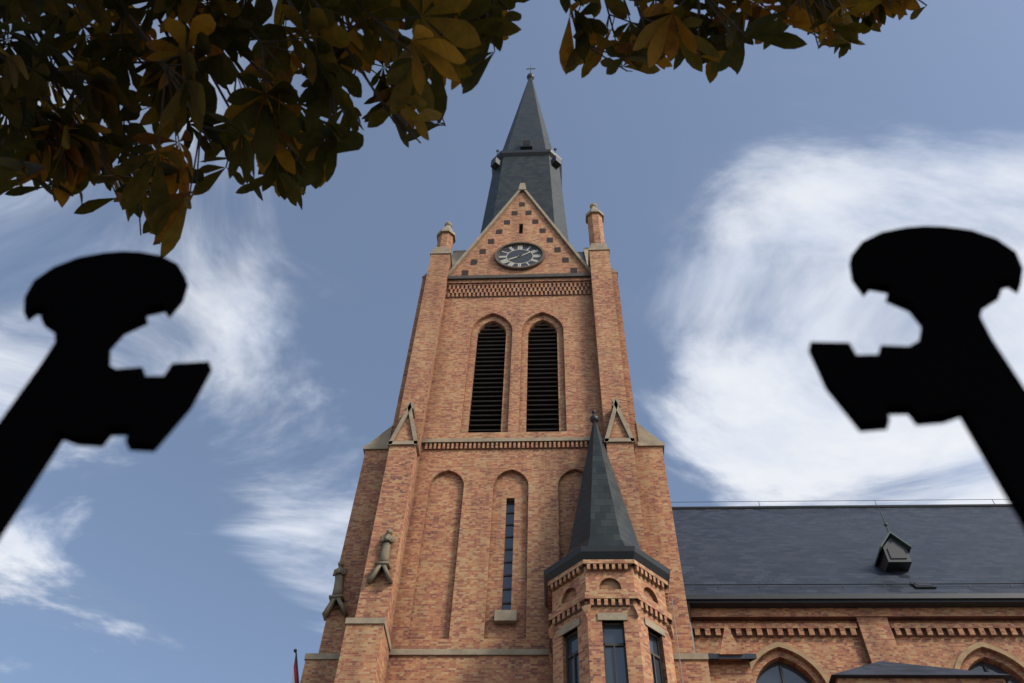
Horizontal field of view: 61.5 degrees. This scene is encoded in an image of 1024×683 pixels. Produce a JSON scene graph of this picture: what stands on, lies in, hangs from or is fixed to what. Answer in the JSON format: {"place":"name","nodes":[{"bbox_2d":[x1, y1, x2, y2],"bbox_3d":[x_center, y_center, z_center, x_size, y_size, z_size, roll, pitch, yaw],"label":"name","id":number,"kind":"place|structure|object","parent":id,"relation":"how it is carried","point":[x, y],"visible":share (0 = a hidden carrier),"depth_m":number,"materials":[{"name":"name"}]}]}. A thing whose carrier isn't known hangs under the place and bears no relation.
{"place":"outdoors","nodes":[
{"label":"outdoors","id":0,"kind":"place"},
{"bbox_2d":[291,649,298,682],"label":"flag","id":1,"kind":"object","parent":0,"point":[295,676],"visible":1,"depth_m":22.84,"materials":[{"name":"red fabric"}]},
{"bbox_2d":[322,561,347,620],"bbox_3d":[-4.836,7.004,24.387,0.680,1.883,0.360,-1,-53,3],"label":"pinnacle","id":2,"kind":"object","parent":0,"point":[337,595],"visible":0.99,"depth_m":24.05,"materials":[{"name":"stone"}]},
{"bbox_2d":[367,529,393,583],"bbox_3d":[-3.561,5.990,24.108,0.680,1.858,0.360,-1,-53,3],"label":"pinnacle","id":3,"kind":"object","parent":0,"point":[383,562],"visible":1,"depth_m":23.72,"materials":[{"name":"stone"}]},
{"bbox_2d":[0,0,926,256],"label":"chestnut","id":4,"kind":"object","parent":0,"point":[456,52],"depth_m":3.33,"materials":[{"name":"green plant"}]},
{"bbox_2d":[300,183,710,682],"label":"tower","id":5,"kind":"structure","parent":0,"point":[450,593],"depth_m":26.86,"materials":[{"name":"brown brick"}]},
{"bbox_2d":[424,284,590,449],"bbox_3d":[0.151,0.569,32.470,6.000,9.980,0.062,-1,-53,3],"label":"decorative brick frieze","id":6,"kind":"object","parent":5,"relation":"attached to","point":[543,444],"visible":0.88,"depth_m":35.71,"materials":[{"name":"brown brick"}]},
{"bbox_2d":[502,501,514,609],"bbox_3d":[-0.095,6.324,25.348,0.260,4.300,0.070,-1,-53,3],"label":"slit window","id":7,"kind":"structure","parent":5,"relation":"in","point":[507,574],"depth_m":25.30,"materials":[{"name":"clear glass"}]},
{"bbox_2d":[468,324,558,432],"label":"louvres","id":8,"kind":"object","parent":5,"relation":"in","point":[542,414],"visible":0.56,"depth_m":31.98,"materials":[{"name":"brown wood"}]},
{"bbox_2d":[447,273,590,280],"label":"tower cornice","id":9,"kind":"structure","parent":5,"relation":"attached to","point":[524,276],"depth_m":36.49,"materials":[{"name":"grey metal"}]},
{"bbox_2d":[450,192,588,275],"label":"gable front","id":10,"kind":"structure","parent":5,"relation":"attached to","point":[551,263],"depth_m":38.91,"materials":[{"name":"brick"}]},
{"bbox_2d":[462,202,576,274],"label":"decorative brick squares","id":11,"kind":"structure","parent":10,"relation":"attached to","point":[549,240],"depth_m":39.13,"materials":[{"name":"brown brick"}]},
{"bbox_2d":[495,242,544,270],"bbox_3d":[0.343,-3.772,37.985,2.200,2.200,0.180,-1,-53,3],"label":"clock","id":12,"kind":"object","parent":10,"relation":"attached to","point":[518,256],"visible":1,"depth_m":37.99,"materials":[{"name":"grey"}]},
{"bbox_2d":[480,77,568,241],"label":"spire","id":13,"kind":"structure","parent":5,"relation":"on","point":[539,177],"depth_m":48.62,"materials":[{"name":"stone"}]},
{"bbox_2d":[490,67,561,184],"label":"ornaments","id":14,"kind":"object","parent":13,"relation":"attached to","point":[526,146],"visible":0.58,"depth_m":50.53},
{"bbox_2d":[577,252,585,261],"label":"tower gable roofs","id":15,"kind":"structure","parent":5,"relation":"on","point":[581,254],"depth_m":44.22,"materials":[{"name":"grey metal"}]},
{"bbox_2d":[0,0,1023,682],"label":"sky","id":16,"kind":"structure","parent":0,"point":[736,209],"materials":[{"name":"blue"}]},
{"bbox_2d":[708,623,1005,682],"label":"annex walls","id":17,"kind":"structure","parent":0,"point":[730,671],"depth_m":22.40,"materials":[{"name":"orange brick"}]},
{"bbox_2d":[708,653,1011,682],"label":"annex roofs","id":18,"kind":"structure","parent":17,"relation":"on","point":[881,669],"depth_m":20.82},
{"label":"ground","id":19,"kind":"structure","parent":0,"visible":0},
{"bbox_2d":[0,226,1023,538],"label":"fence","id":20,"kind":"object","parent":19,"relation":"on","point":[944,286],"visible":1,"depth_m":0.69,"materials":[{"name":"black metal"}]},
{"bbox_2d":[552,566,676,682],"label":"turret","id":21,"kind":"object","parent":19,"relation":"on","point":[591,654],"depth_m":20.56,"materials":[{"name":"orange brick"}]},
{"bbox_2d":[544,546,670,607],"bbox_3d":[2.531,6.672,23.028,3.344,0.420,3.344,-1,-53,3],"label":"roof eave","id":22,"kind":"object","parent":21,"relation":"attached to","point":[567,562],"depth_m":22.16,"materials":[{"name":"grey metal"}]},
{"bbox_2d":[567,423,640,554],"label":"turret roof","id":23,"kind":"structure","parent":22,"relation":"on","point":[602,518],"depth_m":24.48,"materials":[{"name":"grey stone"}]},
{"bbox_2d":[590,410,598,422],"bbox_3d":[2.725,2.531,28.493,0.285,0.700,0.300,-1,-53,3],"label":"finial","id":24,"kind":"object","parent":23,"relation":"on","point":[594,418],"visible":0.99,"depth_m":28.35,"materials":[{"name":"grey metal"}]},
{"bbox_2d":[552,566,666,639],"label":"turret frieze shadow","id":25,"kind":"object","parent":21,"relation":"attached to","point":[609,601],"visible":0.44,"depth_m":21.26},
{"bbox_2d":[548,559,673,666],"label":"turret cornice","id":26,"kind":"structure","parent":21,"relation":"attached to","point":[558,615],"depth_m":21.46,"materials":[{"name":"brown brick"}]},
{"bbox_2d":[671,597,682,682],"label":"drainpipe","id":27,"kind":"object","parent":19,"relation":"on","point":[677,640],"visible":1,"depth_m":22.05,"materials":[{"name":"grey"}]},
{"bbox_2d":[691,620,1023,682],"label":"nave wall","id":28,"kind":"structure","parent":19,"relation":"on","point":[829,656],"depth_m":25.38,"materials":[{"name":"orange brick"}]},
{"bbox_2d":[672,507,1023,593],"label":"roof","id":29,"kind":"structure","parent":28,"relation":"on","point":[842,545],"depth_m":31.73,"materials":[{"name":"grey stone"}]},
{"bbox_2d":[874,507,936,588],"bbox_3d":[12.925,7.374,29.090,1.000,3.919,2.164,-1,-53,3],"label":"dormer","id":30,"kind":"object","parent":29,"relation":"on","point":[893,552],"visible":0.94,"depth_m":28.87,"materials":[{"name":"grey metal"}]},
{"bbox_2d":[672,499,1023,587],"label":"trim","id":31,"kind":"structure","parent":28,"relation":"on","point":[851,506],"depth_m":38.65,"materials":[{"name":"grey metal"}]},
{"bbox_2d":[685,593,1023,652],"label":"nave gutter","id":32,"kind":"object","parent":28,"relation":"attached to","point":[961,600],"visible":0.33,"depth_m":26.18,"materials":[{"name":"black metal"}]},
{"bbox_2d":[690,607,1023,620],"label":"brick nave cornice","id":33,"kind":"structure","parent":28,"relation":"attached to","point":[830,614],"depth_m":26.15,"materials":[{"name":"brown brick"}]},
{"bbox_2d":[693,630,1021,636],"bbox_3d":[25.442,8.518,25.090,40.650,0.230,0.062,-1,-53,3],"label":"corbel frieze","id":34,"kind":"object","parent":28,"relation":"attached to","point":[733,633],"visible":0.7,"depth_m":25.83,"materials":[{"name":"orange brick"}]},
{"bbox_2d":[692,617,1023,663],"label":"nave trim","id":35,"kind":"structure","parent":28,"relation":"attached to","point":[878,639],"depth_m":25.75,"materials":[{"name":"orange brick"}]},
{"bbox_2d":[750,642,1023,682],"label":"window arches","id":36,"kind":"structure","parent":28,"relation":"attached to","point":[959,661],"depth_m":25.19,"materials":[{"name":"orange brick"}]},
{"bbox_2d":[756,661,1019,682],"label":"arched windows","id":37,"kind":"structure","parent":28,"relation":"in","point":[778,672],"depth_m":25.19,"materials":[{"name":"black glass"}]}
]}

